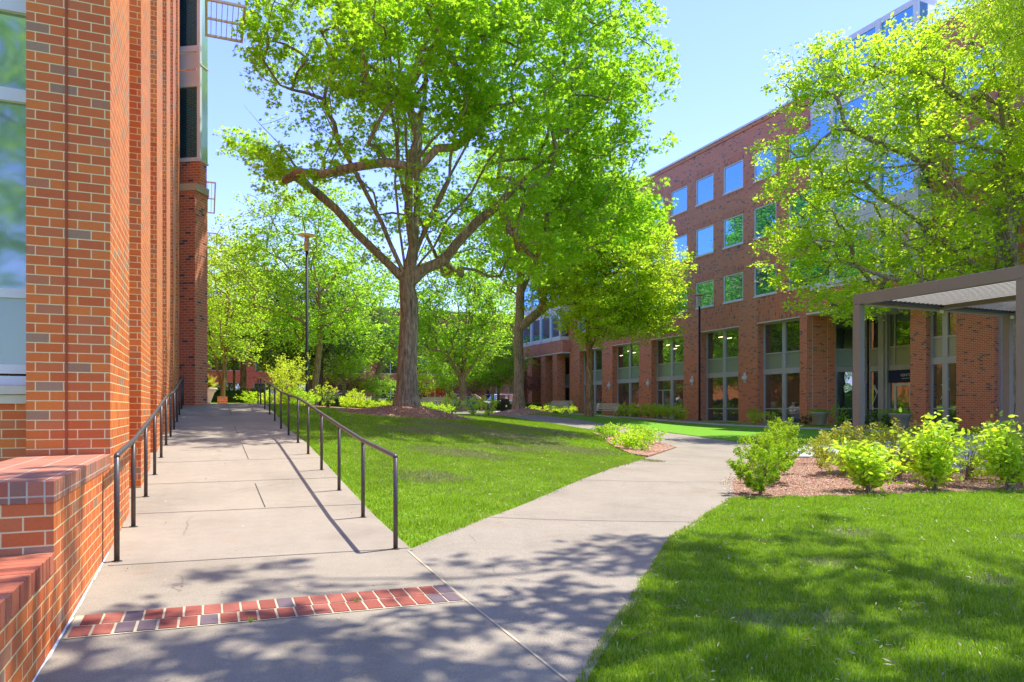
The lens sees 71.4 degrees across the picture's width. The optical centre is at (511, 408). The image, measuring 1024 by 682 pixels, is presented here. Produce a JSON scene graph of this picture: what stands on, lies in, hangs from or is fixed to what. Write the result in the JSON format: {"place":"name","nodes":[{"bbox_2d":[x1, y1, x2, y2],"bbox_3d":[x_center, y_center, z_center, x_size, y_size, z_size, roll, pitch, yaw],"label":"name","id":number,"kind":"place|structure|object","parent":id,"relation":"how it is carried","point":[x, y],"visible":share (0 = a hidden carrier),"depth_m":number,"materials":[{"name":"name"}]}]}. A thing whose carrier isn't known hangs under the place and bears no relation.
{"place":"outdoors","nodes":[
{"label":"outdoors","id":0,"kind":"place"},
{"bbox_2d":[101,404,412,566],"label":"ramp","id":1,"kind":"structure","parent":0,"point":[315,526],"depth_m":8.51,"materials":[{"name":"concrete"}]},
{"bbox_2d":[111,376,183,562],"bbox_3d":[-6.661,0.140,13.835,0.090,2.248,17.608,0,0,-23],"label":"handrail","id":2,"kind":"object","parent":1,"relation":"on","point":[126,446],"visible":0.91,"depth_m":8.29,"materials":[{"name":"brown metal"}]},
{"bbox_2d":[257,377,399,549],"bbox_3d":[-4.945,0.128,15.624,0.090,2.396,19.706,0,0,-23],"label":"handrail","id":3,"kind":"object","parent":1,"relation":"on","point":[393,455],"visible":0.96,"depth_m":9.41,"materials":[{"name":"brown metal"}]},
{"bbox_2d":[34,550,566,681],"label":"pavement","id":4,"kind":"structure","parent":0,"point":[462,641],"depth_m":4.20,"materials":[{"name":"concrete"}]},
{"bbox_2d":[64,585,463,638],"bbox_3d":[-1.516,1.333,4.745,2.423,0.092,0.419,0,0,-25],"label":"paving brick band","id":5,"kind":"object","parent":4,"relation":"on","point":[233,609],"visible":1,"depth_m":4.66,"materials":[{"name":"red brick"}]},
{"bbox_2d":[268,404,645,528],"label":"grass","id":6,"kind":"structure","parent":0,"point":[368,423],"depth_m":20.04,"materials":[{"name":"green plant"}]},
{"bbox_2d":[299,428,639,547],"bbox_3d":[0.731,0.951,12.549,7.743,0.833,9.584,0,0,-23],"label":"grass","id":7,"kind":"structure","parent":0,"point":[448,500],"depth_m":11.12,"materials":[{"name":"green plant"}]},
{"bbox_2d":[444,410,499,412],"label":"plaza","id":8,"kind":"structure","parent":0,"point":[480,411],"depth_m":58.74,"materials":[{"name":"concrete"}]},
{"bbox_2d":[232,298,315,403],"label":"maple tree","id":9,"kind":"object","parent":8,"relation":"on","point":[265,369],"visible":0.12,"depth_m":62.65,"materials":[{"name":"green plant"}]},
{"bbox_2d":[222,265,396,405],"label":"oak tree","id":10,"kind":"object","parent":8,"relation":"on","point":[330,346],"visible":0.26,"depth_m":58.95,"materials":[{"name":"green plant"}]},
{"bbox_2d":[304,314,383,396],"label":"maple tree","id":11,"kind":"object","parent":8,"relation":"on","point":[345,366],"visible":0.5,"depth_m":63.19,"materials":[{"name":"green plant"}]},
{"bbox_2d":[361,371,383,397],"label":"young tree","id":12,"kind":"object","parent":8,"relation":"on","point":[373,392],"visible":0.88,"depth_m":65.64,"materials":[{"name":"green plant"}]},
{"bbox_2d":[371,373,395,397],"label":"young tree","id":13,"kind":"object","parent":8,"relation":"on","point":[388,386],"visible":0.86,"depth_m":65.72,"materials":[{"name":"green plant"}]},
{"bbox_2d":[417,368,437,405],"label":"young tree","id":14,"kind":"object","parent":8,"relation":"on","point":[421,377],"visible":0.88,"depth_m":62.39,"materials":[{"name":"green plant"}]},
{"bbox_2d":[422,388,446,408],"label":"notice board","id":15,"kind":"object","parent":8,"relation":"on","point":[432,398],"visible":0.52,"depth_m":65.44,"materials":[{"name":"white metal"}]},
{"bbox_2d":[385,237,529,410],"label":"maple tree","id":16,"kind":"object","parent":8,"relation":"on","point":[483,322],"visible":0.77,"depth_m":58.54,"materials":[{"name":"green plant"}]},
{"bbox_2d":[461,330,527,409],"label":"maple tree","id":17,"kind":"object","parent":8,"relation":"on","point":[493,382],"visible":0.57,"depth_m":68.29,"materials":[{"name":"green plant"}]},
{"bbox_2d":[488,422,575,434],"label":"dry grass","id":18,"kind":"structure","parent":0,"point":[528,427],"depth_m":24.10,"materials":[{"name":"green plant"}]},
{"bbox_2d":[207,0,975,313],"label":"sky","id":19,"kind":"structure","parent":0,"point":[723,44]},
{"bbox_2d":[211,402,1023,681],"bbox_3d":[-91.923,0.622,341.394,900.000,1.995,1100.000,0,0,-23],"label":"lawn","id":20,"kind":"structure","parent":0,"point":[746,614],"depth_m":7.32,"materials":[{"name":"plant"}]},
{"bbox_2d":[0,454,109,681],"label":"garden wall","id":21,"kind":"structure","parent":20,"relation":"on","point":[54,530],"depth_m":3.89,"materials":[{"name":"orange brick"}]},
{"bbox_2d":[0,0,245,547],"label":"brick building","id":22,"kind":"structure","parent":20,"relation":"on","point":[104,198],"depth_m":6.22,"materials":[{"name":"orange brick"}]},
{"bbox_2d":[0,0,25,403],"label":"window","id":23,"kind":"structure","parent":22,"relation":"in","point":[12,12],"depth_m":6.21,"materials":[{"name":"blue glass"}]},
{"bbox_2d":[180,0,201,161],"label":"curtain window","id":24,"kind":"structure","parent":22,"relation":"in","point":[190,10],"depth_m":22.20,"materials":[{"name":"glass"}]},
{"bbox_2d":[211,387,263,401],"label":"clipped hedge","id":25,"kind":"object","parent":20,"relation":"on","point":[230,394],"visible":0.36,"depth_m":44.98,"materials":[{"name":"green plant"}]},
{"bbox_2d":[208,253,277,395],"bbox_3d":[-14.403,-3.827,35.870,5.212,7.564,4.975,0,0,21],"label":"crape myrtle tree","id":26,"kind":"object","parent":20,"relation":"on","point":[227,341],"visible":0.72,"depth_m":35.44,"materials":[{"name":"green plant"}]},
{"bbox_2d":[208,211,280,389],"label":"oak tree","id":27,"kind":"object","parent":20,"relation":"on","point":[218,267],"visible":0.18,"depth_m":48.16,"materials":[{"name":"green plant"}]},
{"bbox_2d":[208,236,300,402],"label":"oak tree","id":28,"kind":"object","parent":20,"relation":"on","point":[243,376],"visible":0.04,"depth_m":63.40,"materials":[{"name":"green plant"}]},
{"bbox_2d":[208,161,394,405],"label":"maple tree","id":29,"kind":"object","parent":20,"relation":"on","point":[342,267],"visible":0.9,"depth_m":43.55,"materials":[{"name":"green plant"}]},
{"bbox_2d":[243,237,371,395],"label":"maple tree","id":30,"kind":"object","parent":20,"relation":"on","point":[310,382],"visible":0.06,"depth_m":70.49,"materials":[{"name":"green plant"}]},
{"bbox_2d":[208,299,514,404],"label":"brick building","id":31,"kind":"structure","parent":20,"relation":"on","point":[251,380],"depth_m":87.69,"materials":[{"name":"red brick"}]},
{"bbox_2d":[326,249,438,397],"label":"maple tree","id":32,"kind":"object","parent":20,"relation":"on","point":[390,355],"visible":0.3,"depth_m":69.33,"materials":[{"name":"green plant"}]},
{"bbox_2d":[340,405,470,419],"bbox_3d":[-3.610,0.204,25.554,5.335,0.668,5.105,0,0,-23],"label":"mulch mound","id":33,"kind":"object","parent":20,"relation":"on","point":[409,409],"visible":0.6,"depth_m":24.40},
{"bbox_2d":[337,404,476,419],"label":"wood chips","id":34,"kind":"object","parent":33,"relation":"on","point":[387,406],"visible":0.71,"depth_m":24.70,"materials":[{"name":"brown wood"}]},
{"bbox_2d":[212,0,685,406],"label":"oak tree","id":35,"kind":"object","parent":33,"relation":"on","point":[476,103],"visible":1,"depth_m":22.99,"materials":[{"name":"green plant"}]},
{"bbox_2d":[376,424,466,436],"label":"dry grass","id":36,"kind":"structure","parent":20,"relation":"on","point":[406,429],"depth_m":18.51,"materials":[{"name":"green plant"}]},
{"bbox_2d":[392,469,473,484],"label":"dry grass","id":37,"kind":"structure","parent":20,"relation":"on","point":[449,477],"depth_m":10.98,"materials":[{"name":"green plant"}]},
{"bbox_2d":[397,419,490,431],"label":"dry grass","id":38,"kind":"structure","parent":20,"relation":"on","point":[436,423],"depth_m":20.95,"materials":[{"name":"green plant"}]},
{"bbox_2d":[417,325,491,406],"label":"maple tree","id":39,"kind":"object","parent":20,"relation":"on","point":[439,371],"visible":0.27,"depth_m":67.27,"materials":[{"name":"green plant"}]},
{"bbox_2d":[406,444,518,461],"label":"dry grass","id":40,"kind":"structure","parent":20,"relation":"on","point":[458,452],"depth_m":14.48,"materials":[{"name":"green plant"}]},
{"bbox_2d":[282,411,644,522],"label":"grass clippings","id":41,"kind":"object","parent":20,"relation":"on","point":[462,453],"depth_m":15.26,"materials":[{"name":"green plant"}]},
{"bbox_2d":[451,278,515,393],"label":"oak tree","id":42,"kind":"object","parent":20,"relation":"on","point":[507,299],"visible":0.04,"depth_m":89.16,"materials":[{"name":"green plant"}]},
{"bbox_2d":[468,330,540,403],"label":"maple tree","id":43,"kind":"object","parent":20,"relation":"on","point":[526,368],"visible":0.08,"depth_m":71.80,"materials":[{"name":"green plant"}]},
{"bbox_2d":[443,425,571,445],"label":"dry grass","id":44,"kind":"structure","parent":20,"relation":"on","point":[525,438],"depth_m":20.14,"materials":[{"name":"green plant"}]},
{"bbox_2d":[473,443,543,452],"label":"dry grass","id":45,"kind":"structure","parent":20,"relation":"on","point":[515,448],"depth_m":16.77,"materials":[{"name":"green plant"}]},
{"bbox_2d":[483,408,558,414],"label":"mulch mound","id":46,"kind":"object","parent":20,"relation":"on","point":[518,411],"visible":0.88,"depth_m":46.68,"materials":[{"name":"brown wood"}]},
{"bbox_2d":[455,99,660,408],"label":"oak tree","id":47,"kind":"object","parent":46,"relation":"on","point":[522,323],"visible":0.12,"depth_m":47.57,"materials":[{"name":"green plant"}]},
{"bbox_2d":[525,441,627,455],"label":"dry grass","id":48,"kind":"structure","parent":20,"relation":"on","point":[569,449],"depth_m":18.17,"materials":[{"name":"green plant"}]},
{"bbox_2d":[594,433,675,456],"bbox_3d":[3.912,1.099,22.102,2.054,0.410,8.572,0,0,-1],"label":"mulch bed","id":49,"kind":"object","parent":20,"relation":"on","point":[651,449],"visible":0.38,"depth_m":20.05,"materials":[{"name":"brown wood"}]},
{"bbox_2d":[625,433,663,449],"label":"shrub","id":50,"kind":"object","parent":49,"relation":"on","point":[646,438],"visible":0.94,"depth_m":19.43,"materials":[{"name":"green plant"}]},
{"bbox_2d":[693,294,705,420],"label":"street lamp","id":51,"kind":"object","parent":20,"relation":"on","point":[699,300],"visible":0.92,"depth_m":47.55,"materials":[{"name":"metal"}]},
{"bbox_2d":[718,607,802,630],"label":"dry grass","id":52,"kind":"structure","parent":20,"relation":"on","point":[755,615],"depth_m":4.71,"materials":[{"name":"green plant"}]},
{"bbox_2d":[523,0,1023,429],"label":"brick building","id":53,"kind":"structure","parent":20,"relation":"on","point":[762,350],"depth_m":44.15,"materials":[{"name":"red brick"}]},
{"bbox_2d":[584,349,601,413],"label":"shopfront window","id":54,"kind":"structure","parent":53,"relation":"in","point":[597,354],"depth_m":64.69,"materials":[{"name":"grey glass"}]},
{"bbox_2d":[617,343,638,416],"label":"shopfront window","id":55,"kind":"structure","parent":53,"relation":"in","point":[627,364],"depth_m":59.79,"materials":[{"name":"grey glass"}]},
{"bbox_2d":[656,336,682,418],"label":"shopfront window","id":56,"kind":"structure","parent":53,"relation":"in","point":[669,360],"depth_m":54.46,"materials":[{"name":"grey glass"}]},
{"bbox_2d":[672,185,686,215],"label":"window","id":57,"kind":"structure","parent":53,"relation":"in","point":[681,193],"depth_m":52.45,"materials":[{"name":"blue glass"}]},
{"bbox_2d":[672,234,686,264],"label":"window","id":58,"kind":"structure","parent":53,"relation":"in","point":[682,240],"depth_m":52.45,"materials":[{"name":"blue glass"}]},
{"bbox_2d":[695,173,713,206],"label":"window","id":59,"kind":"structure","parent":53,"relation":"in","point":[704,186],"depth_m":49.92,"materials":[{"name":"blue glass"}]},
{"bbox_2d":[695,224,713,257],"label":"window","id":60,"kind":"structure","parent":53,"relation":"in","point":[704,236],"depth_m":49.92,"materials":[{"name":"blue glass"}]},
{"bbox_2d":[695,279,713,309],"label":"window","id":61,"kind":"structure","parent":53,"relation":"in","point":[706,287],"depth_m":49.82,"materials":[{"name":"green glass"}]},
{"bbox_2d":[706,328,737,421],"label":"shopfront window","id":62,"kind":"structure","parent":53,"relation":"in","point":[722,352],"depth_m":48.88,"materials":[{"name":"clear glass"}]},
{"bbox_2d":[722,159,742,195],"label":"window","id":63,"kind":"structure","parent":53,"relation":"in","point":[733,174],"depth_m":47.17,"materials":[{"name":"blue glass"}]},
{"bbox_2d":[722,214,742,249],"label":"window","id":64,"kind":"structure","parent":53,"relation":"in","point":[733,227],"depth_m":47.17,"materials":[{"name":"glass"}]},
{"bbox_2d":[722,272,743,303],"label":"window","id":65,"kind":"structure","parent":53,"relation":"in","point":[733,283],"depth_m":47.17,"materials":[{"name":"glass"}]},
{"bbox_2d":[753,203,775,239],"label":"window","id":66,"kind":"structure","parent":53,"relation":"in","point":[764,214],"depth_m":44.63,"materials":[{"name":"green glass"}]},
{"bbox_2d":[753,146,776,182],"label":"window","id":67,"kind":"structure","parent":53,"relation":"in","point":[757,169],"depth_m":44.70,"materials":[{"name":"blue glass"}]},
{"bbox_2d":[753,263,776,297],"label":"window","id":68,"kind":"structure","parent":53,"relation":"in","point":[759,291],"depth_m":44.63,"materials":[{"name":"green glass"}]},
{"bbox_2d":[763,319,799,423],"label":"shopfront window","id":69,"kind":"structure","parent":53,"relation":"in","point":[781,340],"depth_m":43.67,"materials":[{"name":"clear glass"}]},
{"bbox_2d":[787,257,810,290],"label":"window","id":70,"kind":"structure","parent":53,"relation":"in","point":[790,265],"depth_m":41.98,"materials":[{"name":"glass"}]},
{"bbox_2d":[788,189,810,229],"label":"window","id":71,"kind":"structure","parent":53,"relation":"in","point":[800,204],"depth_m":41.92,"materials":[{"name":"green glass"}]},
{"bbox_2d":[894,383,909,425],"bbox_3d":[21.406,-0.200,39.040,0.135,2.320,1.040,0,0,-23],"label":"door","id":72,"kind":"structure","parent":53,"relation":"in","point":[901,391],"depth_m":39.09,"materials":[{"name":"glass"}]},
{"bbox_2d":[930,311,955,428],"bbox_3d":[20.659,-2.200,33.905,0.150,6.360,1.510,0,0,-23],"label":"shopfront window","id":73,"kind":"structure","parent":53,"relation":"in","point":[942,328],"depth_m":33.94,"materials":[{"name":"clear glass"}]},
{"bbox_2d":[953,120,1001,178],"bbox_3d":[21.063,-11.670,32.175,0.170,1.980,2.450,0,0,-23],"label":"window","id":74,"kind":"structure","parent":53,"relation":"in","point":[957,147],"depth_m":32.69,"materials":[{"name":"glass"}]},
{"bbox_2d":[953,42,1003,100],"bbox_3d":[21.063,-15.245,32.175,0.170,1.870,2.450,0,0,-23],"label":"window","id":75,"kind":"structure","parent":53,"relation":"in","point":[981,50],"depth_m":32.38,"materials":[{"name":"glass"}]},
{"bbox_2d":[999,316,1001,425],"bbox_3d":[22.457,-2.200,29.709,0.150,6.360,4.120,0,0,-23],"label":"shopfront window","id":76,"kind":"structure","parent":53,"relation":"in","point":[1000,318],"depth_m":31.53,"materials":[{"name":"grey metal"}]},
{"bbox_2d":[575,525,1023,681],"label":"grass","id":77,"kind":"structure","parent":20,"relation":"on","point":[983,610],"depth_m":4.84,"materials":[{"name":"green plant"}]},
{"bbox_2d":[595,491,1023,681],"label":"grass clippings","id":78,"kind":"object","parent":20,"relation":"on","point":[766,656],"depth_m":5.56,"materials":[{"name":"green plant"}]},
{"bbox_2d":[807,408,828,424],"bbox_3d":[16.642,0.452,38.703,1.110,0.962,1.031,0,0,-23],"label":"planter pot","id":79,"kind":"object","parent":20,"relation":"on","point":[819,417],"visible":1,"depth_m":38.41,"materials":[{"name":"concrete"}]},
{"bbox_2d":[721,457,1023,497],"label":"mulch bed","id":80,"kind":"object","parent":20,"relation":"on","point":[809,486],"visible":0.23,"depth_m":11.43,"materials":[{"name":"brown wood"}]},
{"bbox_2d":[725,434,794,494],"bbox_3d":[3.546,0.812,10.284,0.840,0.886,0.923,0,0,-10],"label":"boxwood shrub","id":81,"kind":"object","parent":80,"relation":"on","point":[759,482],"visible":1,"depth_m":10.26,"materials":[{"name":"green plant"}]},
{"bbox_2d":[743,430,799,482],"bbox_3d":[4.253,0.798,11.697,0.894,0.884,0.990,0,0,19],"label":"boxwood shrub","id":82,"kind":"object","parent":80,"relation":"on","point":[791,449],"visible":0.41,"depth_m":11.65,"materials":[{"name":"green plant"}]},
{"bbox_2d":[744,421,804,464],"bbox_3d":[5.040,0.738,13.554,1.015,0.997,1.021,0,0,-23],"label":"boxwood shrub","id":83,"kind":"object","parent":80,"relation":"on","point":[793,440],"visible":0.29,"depth_m":13.44,"materials":[{"name":"green plant"}]},
{"bbox_2d":[753,416,802,451],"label":"boxwood shrub","id":84,"kind":"object","parent":80,"relation":"on","point":[792,434],"visible":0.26,"depth_m":15.49,"materials":[{"name":"green plant"}]},
{"bbox_2d":[804,420,892,475],"bbox_3d":[6.045,0.728,12.980,1.450,1.017,1.353,0,0,-23],"label":"azalea shrub","id":85,"kind":"object","parent":80,"relation":"on","point":[822,454],"visible":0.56,"depth_m":12.97,"materials":[{"name":"green plant"}]},
{"bbox_2d":[823,434,912,491],"bbox_3d":[5.282,0.836,10.613,1.017,0.892,1.149,0,0,-43],"label":"viburnum shrub","id":86,"kind":"object","parent":80,"relation":"on","point":[869,466],"visible":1,"depth_m":10.54,"materials":[{"name":"green plant"}]},
{"bbox_2d":[841,417,954,477],"bbox_3d":[6.867,0.697,12.582,1.899,1.073,1.506,0,0,15],"label":"azalea shrub","id":87,"kind":"object","parent":80,"relation":"on","point":[907,460],"visible":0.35,"depth_m":12.51,"materials":[{"name":"green plant"}]},
{"bbox_2d":[889,407,969,490],"bbox_3d":[6.418,0.611,11.024,1.038,1.268,1.315,0,0,25],"label":"viburnum shrub","id":88,"kind":"object","parent":80,"relation":"on","point":[933,455],"visible":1,"depth_m":10.71,"materials":[{"name":"green plant"}]},
{"bbox_2d":[915,422,1012,479],"bbox_3d":[7.907,0.722,12.269,1.643,1.024,1.637,0,0,33],"label":"azalea shrub","id":89,"kind":"object","parent":80,"relation":"on","point":[970,469],"visible":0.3,"depth_m":12.05,"materials":[{"name":"green plant"}]},
{"bbox_2d":[962,409,1023,489],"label":"viburnum shrub","id":90,"kind":"object","parent":80,"relation":"on","point":[1007,463],"visible":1,"depth_m":10.66,"materials":[{"name":"green plant"}]},
{"bbox_2d":[744,0,1023,432],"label":"maple tree","id":91,"kind":"object","parent":20,"relation":"on","point":[1002,244],"visible":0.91,"depth_m":27.29,"materials":[{"name":"green plant"}]},
{"bbox_2d":[888,409,914,428],"bbox_3d":[18.064,0.486,32.996,1.135,0.946,1.075,0,0,-23],"label":"planter pot","id":92,"kind":"object","parent":20,"relation":"on","point":[903,418],"visible":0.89,"depth_m":32.70,"materials":[{"name":"concrete"}]},
{"bbox_2d":[942,0,1023,107],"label":"willow oak tree","id":93,"kind":"object","parent":20,"relation":"on","point":[1014,11],"visible":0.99,"depth_m":22.15,"materials":[{"name":"green plant"}]},
{"bbox_2d":[959,573,1021,589],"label":"dry grass","id":94,"kind":"structure","parent":20,"relation":"on","point":[998,582],"depth_m":5.53,"materials":[{"name":"green plant"}]},
{"bbox_2d":[410,412,948,681],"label":"path","id":95,"kind":"structure","parent":0,"point":[539,582],"depth_m":6.87,"materials":[{"name":"concrete"}]},
{"bbox_2d":[108,410,716,565],"bbox_3d":[1.914,0.626,20.132,20.820,1.558,31.512,0,0,-23],"label":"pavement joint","id":96,"kind":"object","parent":95,"relation":"on","point":[306,506],"visible":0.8,"depth_m":8.26,"materials":[{"name":"grey concrete"}]},
{"bbox_2d":[407,550,570,681],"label":"grout line","id":97,"kind":"object","parent":95,"relation":"on","point":[541,659],"visible":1,"depth_m":4.50,"materials":[{"name":"concrete"}]},
{"bbox_2d":[554,414,888,443],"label":"turf","id":98,"kind":"structure","parent":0,"point":[726,432],"depth_m":34.70,"materials":[{"name":"green plant"}]},
{"bbox_2d":[530,204,703,416],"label":"elm tree","id":99,"kind":"object","parent":98,"relation":"on","point":[600,316],"visible":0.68,"depth_m":42.53,"materials":[{"name":"green plant"}]},
{"bbox_2d":[559,413,914,433],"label":"walkway","id":100,"kind":"structure","parent":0,"point":[732,424],"depth_m":40.44,"materials":[{"name":"concrete"}]},
{"bbox_2d":[796,555,851,570],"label":"dry grass","id":101,"kind":"structure","parent":0,"point":[819,561],"depth_m":6.16,"materials":[{"name":"green plant"}]},
{"bbox_2d":[787,605,864,628],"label":"dry grass","id":102,"kind":"structure","parent":0,"point":[826,615],"depth_m":4.71,"materials":[{"name":"green plant"}]},
{"bbox_2d":[670,488,1023,537],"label":"grass","id":103,"kind":"structure","parent":0,"point":[724,519],"depth_m":8.55,"materials":[{"name":"green plant"}]},
{"bbox_2d":[816,525,889,538],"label":"dry grass","id":104,"kind":"structure","parent":0,"point":[852,531],"depth_m":7.42,"materials":[{"name":"green plant"}]},
{"bbox_2d":[787,434,1001,472],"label":"patio","id":105,"kind":"structure","parent":0,"point":[804,455],"depth_m":18.77,"materials":[{"name":"grey concrete"}]},
{"bbox_2d":[853,265,1023,484],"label":"pergola","id":106,"kind":"object","parent":105,"relation":"on","point":[999,292],"visible":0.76,"depth_m":14.30,"materials":[{"name":"beige metal"}]},
{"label":"mulch bed","id":107,"kind":"structure","parent":0,"visible":0},
{"bbox_2d":[264,353,312,404],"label":"conifer shrub","id":108,"kind":"object","parent":107,"relation":"on","point":[285,378],"visible":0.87,"depth_m":31.84,"materials":[{"name":"plant"}]},
{"bbox_2d":[298,233,315,404],"bbox_3d":[-9.762,-4.162,33.895,0.860,8.265,0.860,0,0,-23],"label":"street lamp","id":109,"kind":"object","parent":107,"relation":"on","point":[306,236],"visible":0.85,"depth_m":33.84,"materials":[{"name":"metal"}]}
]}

